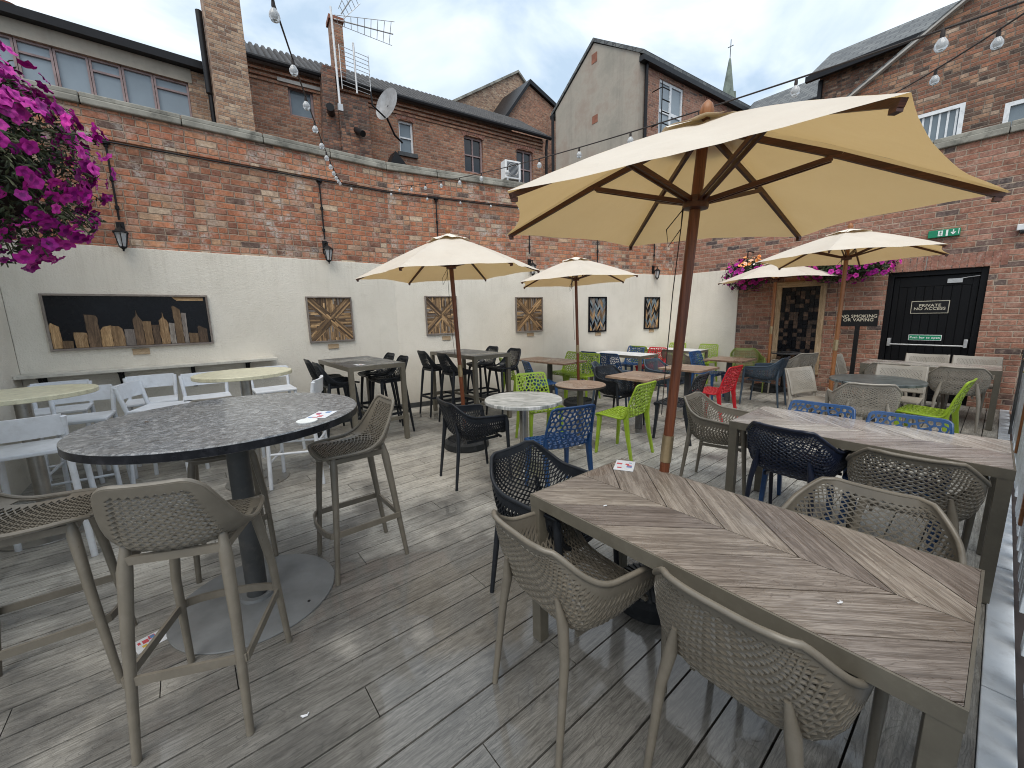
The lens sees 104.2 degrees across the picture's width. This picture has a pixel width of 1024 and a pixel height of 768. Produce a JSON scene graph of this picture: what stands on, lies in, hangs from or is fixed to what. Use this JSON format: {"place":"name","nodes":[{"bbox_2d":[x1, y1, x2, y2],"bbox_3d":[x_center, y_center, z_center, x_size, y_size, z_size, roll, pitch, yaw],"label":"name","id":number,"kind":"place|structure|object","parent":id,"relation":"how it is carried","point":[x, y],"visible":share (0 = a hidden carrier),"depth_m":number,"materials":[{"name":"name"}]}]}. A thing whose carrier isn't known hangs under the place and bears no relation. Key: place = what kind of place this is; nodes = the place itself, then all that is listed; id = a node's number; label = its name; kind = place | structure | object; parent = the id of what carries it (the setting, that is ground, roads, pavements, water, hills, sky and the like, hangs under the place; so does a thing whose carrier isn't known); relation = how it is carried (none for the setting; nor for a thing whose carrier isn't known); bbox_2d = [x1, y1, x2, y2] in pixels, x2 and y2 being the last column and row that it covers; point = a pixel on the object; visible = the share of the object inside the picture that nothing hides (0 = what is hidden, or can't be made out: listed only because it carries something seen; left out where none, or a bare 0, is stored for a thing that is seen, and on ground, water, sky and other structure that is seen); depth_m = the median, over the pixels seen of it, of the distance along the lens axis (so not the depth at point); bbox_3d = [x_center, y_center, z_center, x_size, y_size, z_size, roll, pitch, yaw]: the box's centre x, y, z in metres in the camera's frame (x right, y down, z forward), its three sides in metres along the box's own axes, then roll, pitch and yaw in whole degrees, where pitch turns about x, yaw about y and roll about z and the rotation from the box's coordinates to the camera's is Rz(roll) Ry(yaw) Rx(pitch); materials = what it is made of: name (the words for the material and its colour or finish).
{"place":"outdoors","nodes":[
{"label":"outdoors","id":0,"kind":"place"},
{"bbox_2d":[6,0,958,105],"label":"sky","id":1,"kind":"structure","parent":0,"point":[449,49],"materials":[{"name":"white"}]},
{"bbox_2d":[452,70,525,111],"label":"brick gable house","id":2,"kind":"structure","parent":0,"point":[490,96],"depth_m":20.47,"materials":[{"name":"brick"}]},
{"bbox_2d":[0,379,1023,767],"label":"deck","id":3,"kind":"structure","parent":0,"point":[384,657],"depth_m":1.83,"materials":[{"name":"grey wood"}]},
{"bbox_2d":[0,413,98,556],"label":"bar chair","id":4,"kind":"object","parent":3,"relation":"on","point":[22,429],"visible":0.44,"depth_m":2.56,"materials":[{"name":"white plastic"}]},
{"bbox_2d":[0,384,98,550],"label":"round bar table","id":5,"kind":"object","parent":3,"relation":"on","point":[21,400],"visible":0.5,"depth_m":2.94,"materials":[{"name":"beige stone"}]},
{"bbox_2d":[0,488,137,683],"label":"bar stool","id":6,"kind":"object","parent":3,"relation":"on","point":[70,513],"visible":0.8,"depth_m":1.70,"materials":[{"name":"beige plastic"}]},
{"bbox_2d":[27,379,111,483],"bbox_3d":[-4.412,0.494,3.940,0.466,1.001,0.511,-9,12,-38],"label":"bar chair","id":7,"kind":"object","parent":3,"relation":"on","point":[75,408],"visible":0.38,"depth_m":3.94,"materials":[{"name":"white plastic"}]},
{"bbox_2d":[40,384,130,496],"bbox_3d":[-3.809,0.545,3.559,0.466,1.001,0.511,-8,12,-35],"label":"bar chair","id":8,"kind":"object","parent":3,"relation":"on","point":[104,392],"visible":0.5,"depth_m":3.59,"materials":[{"name":"white plastic"}]},
{"bbox_2d":[122,373,178,478],"bbox_3d":[-3.836,0.419,4.302,0.466,1.001,0.511,-9,12,-38],"label":"bar chair","id":9,"kind":"object","parent":3,"relation":"on","point":[159,380],"visible":0.47,"depth_m":4.37,"materials":[{"name":"white plastic"}]},
{"bbox_2d":[112,380,209,483],"bbox_3d":[-3.451,0.471,3.947,0.511,1.001,0.466,-5,10,-19],"label":"bar chair","id":10,"kind":"object","parent":3,"relation":"on","point":[123,391],"visible":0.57,"depth_m":3.85,"materials":[{"name":"white plastic"}]},
{"bbox_2d":[90,478,291,766],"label":"bar stool","id":11,"kind":"object","parent":3,"relation":"on","point":[172,532],"visible":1,"depth_m":1.42,"materials":[{"name":"beige plastic"}]},
{"bbox_2d":[57,393,356,654],"bbox_3d":[-1.466,0.689,2.192,1.233,1.070,1.233,-9,12,-38],"label":"round bar table","id":12,"kind":"object","parent":3,"relation":"on","point":[235,430],"visible":0.84,"depth_m":2.06,"materials":[{"name":"grey stone"}]},
{"bbox_2d":[183,396,278,582],"bbox_3d":[-1.877,0.638,2.620,0.450,1.048,0.511,-9,12,-37],"label":"bar stool","id":13,"kind":"object","parent":3,"relation":"on","point":[260,487],"visible":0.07,"depth_m":2.57,"materials":[{"name":"beige plastic"}]},
{"bbox_2d":[190,367,291,490],"bbox_3d":[-2.534,0.421,3.875,0.800,1.080,0.800,-9,12,-38],"label":"round bar table","id":14,"kind":"object","parent":3,"relation":"on","point":[244,376],"visible":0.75,"depth_m":3.77,"materials":[{"name":"beige stone"}]},
{"bbox_2d":[266,375,329,489],"bbox_3d":[-2.088,0.446,3.904,0.511,1.001,0.466,-4,10,-15],"label":"bar chair","id":15,"kind":"object","parent":3,"relation":"on","point":[316,386],"visible":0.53,"depth_m":3.75,"materials":[{"name":"white plastic"}]},
{"bbox_2d":[312,362,363,441],"bbox_3d":[-2.211,0.220,5.106,0.511,1.048,0.450,-9,12,-38],"label":"bar stool","id":16,"kind":"object","parent":3,"relation":"on","point":[329,383],"visible":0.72,"depth_m":4.91,"materials":[{"name":"plastic"}]},
{"bbox_2d":[307,394,408,585],"bbox_3d":[-1.009,0.627,2.567,0.511,1.048,0.450,-9,12,-38],"label":"bar stool","id":17,"kind":"object","parent":3,"relation":"on","point":[333,454],"visible":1,"depth_m":2.56,"materials":[{"name":"beige plastic"}]},
{"bbox_2d":[318,356,409,438],"bbox_3d":[-2.037,0.183,5.428,0.700,1.001,1.340,-9,12,-38],"label":"table","id":18,"kind":"object","parent":3,"relation":"on","point":[348,365],"visible":0.62,"depth_m":5.09,"materials":[{"name":"brown laminate"}]},
{"bbox_2d":[357,352,400,421],"bbox_3d":[-2.001,0.073,5.938,0.511,1.048,0.450,-9,12,-38],"label":"bar stool","id":19,"kind":"object","parent":3,"relation":"on","point":[369,373],"visible":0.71,"depth_m":5.94,"materials":[{"name":"plastic"}]},
{"bbox_2d":[368,355,414,430],"bbox_3d":[-1.667,0.150,5.442,0.511,1.048,0.450,-9,12,-38],"label":"bar stool","id":20,"kind":"object","parent":3,"relation":"on","point":[382,379],"visible":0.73,"depth_m":5.47,"materials":[{"name":"plastic"}]},
{"bbox_2d":[417,350,455,416],"bbox_3d":[-1.227,-0.038,6.484,0.511,1.048,0.450,-9,12,-38],"label":"bar stool","id":21,"kind":"object","parent":3,"relation":"on","point":[428,364],"visible":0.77,"depth_m":6.30,"materials":[{"name":"plastic"}]},
{"bbox_2d":[356,227,540,452],"bbox_3d":[-0.660,-0.486,4.611,1.840,2.533,2.078,-9,12,-38],"label":"parasol","id":22,"kind":"object","parent":3,"relation":"on","point":[447,256],"visible":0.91,"depth_m":4.51,"materials":[{"name":"beige fabric"}]},
{"bbox_2d":[437,353,473,421],"bbox_3d":[-0.813,0.045,5.938,0.511,1.048,0.450,-9,12,-38],"label":"bar stool","id":23,"kind":"object","parent":3,"relation":"on","point":[445,360],"visible":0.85,"depth_m":5.76,"materials":[{"name":"plastic"}]},
{"bbox_2d":[430,349,511,417],"bbox_3d":[-0.678,-0.009,6.369,0.660,1.001,1.300,-9,12,-38],"label":"table","id":24,"kind":"object","parent":3,"relation":"on","point":[474,356],"visible":0.62,"depth_m":6.05,"materials":[{"name":"black laminate"}]},
{"bbox_2d":[436,397,511,490],"bbox_3d":[-0.387,0.514,3.843,0.585,0.812,0.568,-7,11,-30],"label":"armchair","id":25,"kind":"object","parent":3,"relation":"on","point":[482,430],"visible":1,"depth_m":3.66,"materials":[{"name":"plastic"}]},
{"bbox_2d":[486,348,520,414],"bbox_3d":[-0.122,-0.024,6.253,0.511,1.048,0.450,-9,12,-38],"label":"bar stool","id":26,"kind":"object","parent":3,"relation":"on","point":[516,352],"visible":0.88,"depth_m":6.26,"materials":[{"name":"plastic"}]},
{"bbox_2d":[484,391,561,478],"bbox_3d":[0.121,0.508,4.010,0.770,0.740,0.770,-9,12,-38],"label":"round table","id":27,"kind":"object","parent":3,"relation":"on","point":[523,403],"visible":0.62,"depth_m":3.92,"materials":[{"name":"white stone"}]},
{"bbox_2d":[515,372,563,437],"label":"web chair","id":28,"kind":"object","parent":3,"relation":"on","point":[533,412],"visible":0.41,"depth_m":5.05,"materials":[{"name":"green plastic"}]},
{"bbox_2d":[489,440,618,592],"bbox_3d":[0.207,0.785,2.177,0.585,0.812,0.568,8,13,42],"label":"armchair","id":29,"kind":"object","parent":3,"relation":"on","point":[503,501],"visible":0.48,"depth_m":2.25,"materials":[{"name":"plastic"}]},
{"bbox_2d":[524,404,595,486],"bbox_3d":[0.413,0.548,3.471,0.479,0.831,0.521,-5,11,-23],"label":"web chair","id":30,"kind":"object","parent":3,"relation":"on","point":[563,439],"visible":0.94,"depth_m":3.29,"materials":[{"name":"blue plastic"}]},
{"bbox_2d":[491,509,666,767],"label":"armchair","id":31,"kind":"object","parent":3,"relation":"on","point":[538,572],"visible":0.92,"depth_m":1.39,"materials":[{"name":"beige plastic"}]},
{"bbox_2d":[521,253,637,407],"bbox_3d":[1.076,-0.894,6.722,2.016,2.545,1.980,-9,12,-38],"label":"parasol","id":32,"kind":"object","parent":3,"relation":"on","point":[575,271],"visible":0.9,"depth_m":6.56,"materials":[{"name":"beige fabric"}]},
{"bbox_2d":[555,380,605,449],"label":"round table","id":33,"kind":"object","parent":3,"relation":"on","point":[579,386],"visible":0.65,"depth_m":4.68,"materials":[{"name":"brown wood"}]},
{"bbox_2d":[594,365,644,424],"bbox_3d":[1.480,0.166,5.625,0.568,0.812,0.585,-7,11,-32],"label":"armchair","id":34,"kind":"object","parent":3,"relation":"on","point":[617,389],"visible":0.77,"depth_m":5.67,"materials":[{"name":"plastic"}]},
{"bbox_2d":[595,381,656,460],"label":"web chair","id":35,"kind":"object","parent":3,"relation":"on","point":[620,413],"visible":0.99,"depth_m":4.32,"materials":[{"name":"green plastic"}]},
{"bbox_2d":[605,371,669,433],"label":"pedestal table","id":36,"kind":"object","parent":3,"relation":"on","point":[638,378],"visible":0.76,"depth_m":5.25,"materials":[{"name":"brown wood"}]},
{"bbox_2d":[652,372,709,445],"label":"web chair","id":37,"kind":"object","parent":3,"relation":"on","point":[699,383],"visible":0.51,"depth_m":4.76,"materials":[{"name":"plastic"}]},
{"bbox_2d":[679,392,750,495],"bbox_3d":[1.841,0.518,3.518,0.585,0.812,0.568,8,14,44],"label":"armchair","id":38,"kind":"object","parent":3,"relation":"on","point":[693,400],"visible":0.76,"depth_m":3.50,"materials":[{"name":"beige plastic"}]},
{"bbox_2d":[703,365,742,421],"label":"web chair","id":39,"kind":"object","parent":3,"relation":"on","point":[733,373],"visible":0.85,"depth_m":5.37,"materials":[{"name":"red plastic"}]},
{"bbox_2d":[530,458,984,767],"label":"dining table","id":40,"kind":"object","parent":3,"relation":"on","point":[900,622],"visible":0.81,"depth_m":1.22,"materials":[{"name":"brown wood"}]},
{"bbox_2d":[507,92,1008,624],"bbox_3d":[0.848,-0.024,1.945,1.949,2.453,1.834,-9,12,-38],"label":"parasol","id":41,"kind":"object","parent":3,"relation":"on","point":[783,170],"visible":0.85,"depth_m":1.75,"materials":[{"name":"beige fabric"}]},
{"bbox_2d":[739,356,790,407],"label":"armchair","id":42,"kind":"object","parent":3,"relation":"on","point":[780,365],"visible":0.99,"depth_m":6.43,"materials":[{"name":"blue plastic"}]},
{"bbox_2d":[643,566,889,767],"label":"armchair","id":43,"kind":"object","parent":3,"relation":"on","point":[702,632],"visible":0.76,"depth_m":1.03,"materials":[{"name":"beige plastic"}]},
{"bbox_2d":[718,264,841,392],"bbox_3d":[4.940,-1.113,7.572,1.897,2.513,1.908,-9,12,-38],"label":"parasol","id":44,"kind":"object","parent":3,"relation":"on","point":[772,273],"visible":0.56,"depth_m":7.29,"materials":[{"name":"beige fabric"}]},
{"bbox_2d":[744,421,860,527],"bbox_3d":[1.973,0.640,2.784,0.585,0.812,0.568,-8,12,-33],"label":"armchair","id":45,"kind":"object","parent":3,"relation":"on","point":[761,444],"visible":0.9,"depth_m":2.60,"materials":[{"name":"black plastic"}]},
{"bbox_2d":[758,400,855,522],"bbox_3d":[2.229,0.584,3.010,0.521,0.831,0.479,-9,12,-38],"label":"web chair","id":46,"kind":"object","parent":3,"relation":"on","point":[764,480],"visible":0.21,"depth_m":3.05,"materials":[{"name":"blue plastic"}]},
{"bbox_2d":[784,366,847,417],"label":"perforated chair","id":47,"kind":"object","parent":3,"relation":"on","point":[800,380],"visible":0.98,"depth_m":4.99,"materials":[{"name":"beige plastic"}]},
{"bbox_2d":[756,223,948,416],"bbox_3d":[4.306,-0.749,5.251,2.058,2.608,1.829,-9,12,-38],"label":"parasol","id":48,"kind":"object","parent":3,"relation":"on","point":[848,246],"visible":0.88,"depth_m":5.09,"materials":[{"name":"beige fabric"}]},
{"bbox_2d":[741,476,966,767],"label":"armchair","id":49,"kind":"object","parent":3,"relation":"on","point":[950,532],"visible":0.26,"depth_m":1.63,"materials":[{"name":"beige plastic"}]},
{"bbox_2d":[840,309,879,397],"bbox_3d":[5.954,-0.521,6.933,0.318,1.515,0.423,-2,10,-3],"label":"no smoking sign","id":50,"kind":"object","parent":3,"relation":"on","point":[857,319],"visible":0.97,"depth_m":6.86,"materials":[{"name":"black paint"}]},
{"bbox_2d":[825,382,902,463],"bbox_3d":[3.720,0.348,4.253,0.568,0.812,0.585,4,11,30],"label":"armchair","id":51,"kind":"object","parent":3,"relation":"on","point":[893,395],"visible":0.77,"depth_m":4.03,"materials":[{"name":"beige plastic"}]},
{"bbox_2d":[725,406,1015,604],"bbox_3d":[2.309,0.673,2.731,0.680,0.746,1.330,-9,13,-39],"label":"dining table","id":52,"kind":"object","parent":3,"relation":"on","point":[993,459],"visible":0.73,"depth_m":2.42,"materials":[{"name":"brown wood"}]},
{"bbox_2d":[829,374,928,421],"bbox_3d":[4.172,0.310,4.619,0.840,0.740,0.840,-9,12,-38],"label":"round table","id":53,"kind":"object","parent":3,"relation":"on","point":[902,382],"visible":0.41,"depth_m":4.52,"materials":[{"name":"grey metal"}]},
{"bbox_2d":[837,411,953,553],"bbox_3d":[2.509,0.646,2.611,0.521,0.831,0.479,-9,12,-38],"label":"web chair","id":54,"kind":"object","parent":3,"relation":"on","point":[917,423],"visible":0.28,"depth_m":2.63,"materials":[{"name":"blue plastic"}]},
{"bbox_2d":[863,364,928,427],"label":"perforated chair","id":55,"kind":"object","parent":3,"relation":"on","point":[923,376],"visible":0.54,"depth_m":4.88,"materials":[{"name":"beige plastic"}]},
{"bbox_2d":[846,447,991,557],"bbox_3d":[2.245,0.722,2.270,0.585,0.812,0.568,-10,13,-42],"label":"armchair","id":56,"kind":"object","parent":3,"relation":"on","point":[961,505],"visible":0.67,"depth_m":2.04,"materials":[{"name":"beige plastic"}]},
{"bbox_2d":[855,359,1002,430],"bbox_3d":[5.807,0.096,5.615,0.680,0.751,1.330,-9,12,-38],"label":"dining table","id":57,"kind":"object","parent":3,"relation":"on","point":[997,371],"visible":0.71,"depth_m":5.23,"materials":[{"name":"grey wood"}]},
{"bbox_2d":[894,378,977,432],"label":"web chair","id":58,"kind":"object","parent":3,"relation":"on","point":[953,409],"visible":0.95,"depth_m":4.15,"materials":[{"name":"green plastic"}]},
{"bbox_2d":[923,366,992,432],"bbox_3d":[5.724,0.149,5.146,0.568,0.812,0.585,8,14,44],"label":"armchair","id":59,"kind":"object","parent":3,"relation":"on","point":[976,390],"visible":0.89,"depth_m":4.96,"materials":[{"name":"beige plastic"}]},
{"bbox_2d":[942,355,1003,408],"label":"perforated chair","id":60,"kind":"object","parent":3,"relation":"on","point":[957,359],"visible":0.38,"depth_m":5.68,"materials":[{"name":"beige plastic"}]},
{"bbox_2d":[974,409,1017,767],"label":"kerb","id":61,"kind":"structure","parent":3,"relation":"on","point":[996,742],"depth_m":1.70,"materials":[{"name":"white paint"}]},
{"bbox_2d":[1008,349,1023,691],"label":"side fence","id":62,"kind":"object","parent":3,"relation":"on","point":[1016,426],"visible":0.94,"depth_m":3.26,"materials":[{"name":"white paint"}]},
{"bbox_2d":[494,79,556,175],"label":"dark gable house","id":63,"kind":"structure","parent":0,"point":[530,102],"depth_m":19.81,"materials":[{"name":"brown brick"}]},
{"bbox_2d":[748,79,819,109],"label":"slate house","id":64,"kind":"structure","parent":0,"point":[808,91],"depth_m":16.69,"materials":[{"name":"grey stone"}]},
{"bbox_2d":[805,0,959,143],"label":"slate roof house","id":65,"kind":"structure","parent":0,"point":[844,80],"depth_m":10.83,"materials":[{"name":"grey stone"}]},
{"bbox_2d":[831,0,1023,402],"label":"tall brick house","id":66,"kind":"structure","parent":0,"point":[979,85],"depth_m":6.19,"materials":[{"name":"red brick"}]},
{"bbox_2d":[918,102,965,141],"bbox_3d":[6.920,-4.152,6.541,0.070,0.600,0.650,-9,12,-38],"label":"window","id":67,"kind":"structure","parent":66,"relation":"in","point":[952,109],"depth_m":6.44,"materials":[{"name":"white paint"}]},
{"bbox_2d":[893,12,1023,93],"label":"festoon lights","id":68,"kind":"object","parent":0,"point":[997,43],"visible":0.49,"depth_m":1.77,"materials":[{"name":"white glass"}]},
{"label":"ground","id":69,"kind":"structure","parent":0,"visible":0},
{"bbox_2d":[0,291,30,510],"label":"side wall","id":70,"kind":"structure","parent":69,"relation":"on","point":[18,476],"depth_m":3.86,"materials":[{"name":"beige paint"}]},
{"bbox_2d":[0,0,216,122],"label":"building","id":71,"kind":"structure","parent":69,"relation":"on","point":[56,51],"depth_m":6.63,"materials":[{"name":"brick"}]},
{"bbox_2d":[12,37,58,85],"bbox_3d":[-7.454,-5.007,6.249,0.392,0.596,0.070,-9,12,-38],"label":"window","id":72,"kind":"structure","parent":71,"relation":"in","point":[41,56],"depth_m":6.24,"materials":[{"name":"grey glass"}]},
{"bbox_2d":[52,48,93,93],"bbox_3d":[-7.144,-5.056,6.498,0.392,0.596,0.070,-9,12,-38],"label":"window","id":73,"kind":"structure","parent":71,"relation":"in","point":[72,70],"depth_m":6.49,"materials":[{"name":"grey glass"}]},
{"bbox_2d":[88,57,125,101],"bbox_3d":[-6.839,-5.105,6.744,0.382,0.596,0.070,-9,12,-38],"label":"window","id":74,"kind":"structure","parent":71,"relation":"in","point":[107,80],"depth_m":6.73,"materials":[{"name":"grey glass"}]},
{"bbox_2d":[121,66,157,108],"bbox_3d":[-6.530,-5.155,6.993,0.402,0.596,0.070,-9,12,-38],"label":"window","id":75,"kind":"structure","parent":71,"relation":"in","point":[138,85],"depth_m":6.98,"materials":[{"name":"grey glass"}]},
{"bbox_2d":[153,75,191,116],"bbox_3d":[-6.182,-5.211,7.273,0.482,0.596,0.070,-9,12,-38],"label":"window","id":76,"kind":"structure","parent":71,"relation":"in","point":[172,96],"depth_m":7.26,"materials":[{"name":"grey glass"}]},
{"bbox_2d":[195,0,254,130],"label":"tall chimney","id":77,"kind":"object","parent":69,"relation":"on","point":[223,50],"visible":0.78,"depth_m":7.03,"materials":[{"name":"brick"}]},
{"bbox_2d":[0,78,673,469],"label":"courtyard wall","id":78,"kind":"structure","parent":69,"relation":"on","point":[240,248],"depth_m":5.55,"materials":[{"name":"white paint"}]},
{"bbox_2d":[38,293,213,351],"bbox_3d":[-4.400,-0.735,4.652,1.410,0.610,0.033,-9,12,-38],"label":"skyline art","id":79,"kind":"object","parent":78,"relation":"attached to","point":[73,322],"visible":1,"depth_m":4.59,"materials":[{"name":"brown wood"}]},
{"bbox_2d":[13,356,277,385],"bbox_3d":[-4.154,-0.080,4.809,2.318,0.305,0.259,-9,12,-38],"label":"wall shelf","id":80,"kind":"object","parent":78,"relation":"attached to","point":[43,377],"depth_m":4.56,"materials":[{"name":"beige paint"}]},
{"bbox_2d":[269,0,341,184],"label":"festoon lights","id":81,"kind":"object","parent":78,"relation":"hanging from","point":[274,15],"visible":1,"depth_m":2.02,"materials":[{"name":"white glass"}]},
{"bbox_2d":[305,296,354,342],"bbox_3d":[-2.728,-0.974,6.002,0.645,0.670,0.033,-9,12,-38],"label":"wooden star art","id":82,"kind":"object","parent":78,"relation":"attached to","point":[329,319],"visible":1,"depth_m":5.99,"materials":[{"name":"brown wood"}]},
{"bbox_2d":[12,123,654,262],"bbox_3d":[-0.659,-2.661,6.913,10.869,1.043,0.532,-7,11,-31],"label":"cable conduit","id":83,"kind":"object","parent":78,"relation":"attached to","point":[105,143],"visible":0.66,"depth_m":5.28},
{"bbox_2d":[424,296,456,334],"bbox_3d":[-1.236,-1.207,7.004,0.577,0.668,0.034,-6,11,-27],"label":"wooden star art","id":84,"kind":"object","parent":78,"relation":"attached to","point":[439,318],"visible":0.83,"depth_m":6.99,"materials":[{"name":"brown wood"}]},
{"bbox_2d":[515,297,542,331],"bbox_3d":[0.342,-1.366,7.826,0.613,0.672,0.033,-6,11,-27],"label":"wooden star art","id":85,"kind":"object","parent":78,"relation":"attached to","point":[528,314],"visible":1,"depth_m":7.83,"materials":[{"name":"brown wood"}]},
{"bbox_2d":[588,297,606,331],"bbox_3d":[1.852,-1.504,8.615,0.489,0.748,0.033,-6,11,-27],"label":"chevron art","id":86,"kind":"object","parent":78,"relation":"attached to","point":[597,314],"visible":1,"depth_m":8.62,"materials":[{"name":"multicoloured wood"}]},
{"bbox_2d":[397,0,1023,191],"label":"festoon lights","id":87,"kind":"object","parent":78,"relation":"hanging from","point":[941,44],"visible":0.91,"depth_m":1.89,"materials":[{"name":"white"}]},
{"bbox_2d":[319,13,371,157],"bbox_3d":[-3.579,-3.633,8.963,1.000,8.200,0.838,-7,11,-32],"label":"chimney breast","id":88,"kind":"object","parent":69,"relation":"on","point":[347,130],"visible":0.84,"depth_m":8.48,"materials":[{"name":"brick"}]},
{"bbox_2d":[245,41,551,182],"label":"long brick house","id":89,"kind":"structure","parent":69,"relation":"on","point":[431,131],"depth_m":9.66,"materials":[{"name":"brown brick"}]},
{"bbox_2d":[287,87,314,119],"bbox_3d":[-4.474,-5.923,8.449,0.473,0.567,0.070,-7,11,-32],"label":"window","id":90,"kind":"structure","parent":89,"relation":"in","point":[296,97],"depth_m":8.43,"materials":[{"name":"grey glass"}]},
{"bbox_2d":[370,88,402,143],"bbox_3d":[-2.735,-5.935,8.714,0.535,0.921,0.838,-3,10,-8],"label":"satellite dish","id":91,"kind":"object","parent":89,"relation":"attached to","point":[386,104],"visible":1,"depth_m":8.64,"materials":[{"name":"metal"}]},
{"bbox_2d":[464,136,482,174],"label":"window","id":92,"kind":"structure","parent":89,"relation":"in","point":[472,147],"depth_m":10.64,"materials":[{"name":"grey glass"}]},
{"bbox_2d":[550,38,750,171],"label":"rendered gable house","id":93,"kind":"structure","parent":69,"relation":"on","point":[612,89],"depth_m":15.88,"materials":[{"name":"beige paint"}]},
{"bbox_2d":[658,79,682,132],"bbox_3d":[6.219,-10.742,15.759,1.540,1.970,0.070,-8,12,-33],"label":"window","id":94,"kind":"structure","parent":93,"relation":"in","point":[674,108],"depth_m":15.71,"materials":[{"name":"white paint"}]},
{"bbox_2d":[670,118,1023,413],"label":"door wall","id":95,"kind":"structure","parent":69,"relation":"on","point":[725,319],"depth_m":6.37,"materials":[{"name":"red brick"}]},
{"bbox_2d":[771,280,827,374],"bbox_3d":[5.553,-1.090,7.749,0.058,1.760,0.800,-9,12,-38],"label":"log end panel","id":96,"kind":"object","parent":95,"relation":"attached to","point":[799,315],"visible":0.83,"depth_m":7.70,"materials":[{"name":"brown wood"}]},
{"bbox_2d":[878,266,989,405],"bbox_3d":[6.760,-0.766,6.497,0.195,2.108,1.096,-9,12,-38],"label":"black door","id":97,"kind":"structure","parent":95,"relation":"attached to","point":[960,291],"depth_m":6.39,"materials":[{"name":"paint"}]},
{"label":"basket stand","id":98,"kind":"object","parent":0,"visible":0},
{"bbox_2d":[0,40,116,272],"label":"flower basket","id":99,"kind":"object","parent":98,"relation":"hanging from","point":[24,177],"visible":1,"depth_m":0.99,"materials":[{"name":"purple plant"}]},
{"bbox_3d":[4.861,-2.416,8.138,0.306,0.571,0.024,-9,12,-38],"label":"wall bracket","id":100,"kind":"object","parent":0,"visible":0},
{"bbox_2d":[721,255,769,293],"bbox_3d":[4.755,-2.174,8.087,0.661,0.810,1.061,-9,12,-38],"label":"flower basket","id":101,"kind":"object","parent":100,"relation":"hanging from","point":[740,267],"visible":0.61,"depth_m":7.98,"materials":[{"name":"purple plant"}]},
{"bbox_3d":[5.857,-2.184,6.946,0.306,0.571,0.024,-9,12,-38],"label":"wall bracket","id":102,"kind":"object","parent":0,"visible":0},
{"bbox_2d":[796,259,901,287],"bbox_3d":[5.753,-1.950,6.896,0.651,0.601,1.426,-9,12,-38],"label":"flower basket","id":103,"kind":"object","parent":102,"relation":"hanging from","point":[867,270],"visible":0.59,"depth_m":6.69,"materials":[{"name":"purple plant"}]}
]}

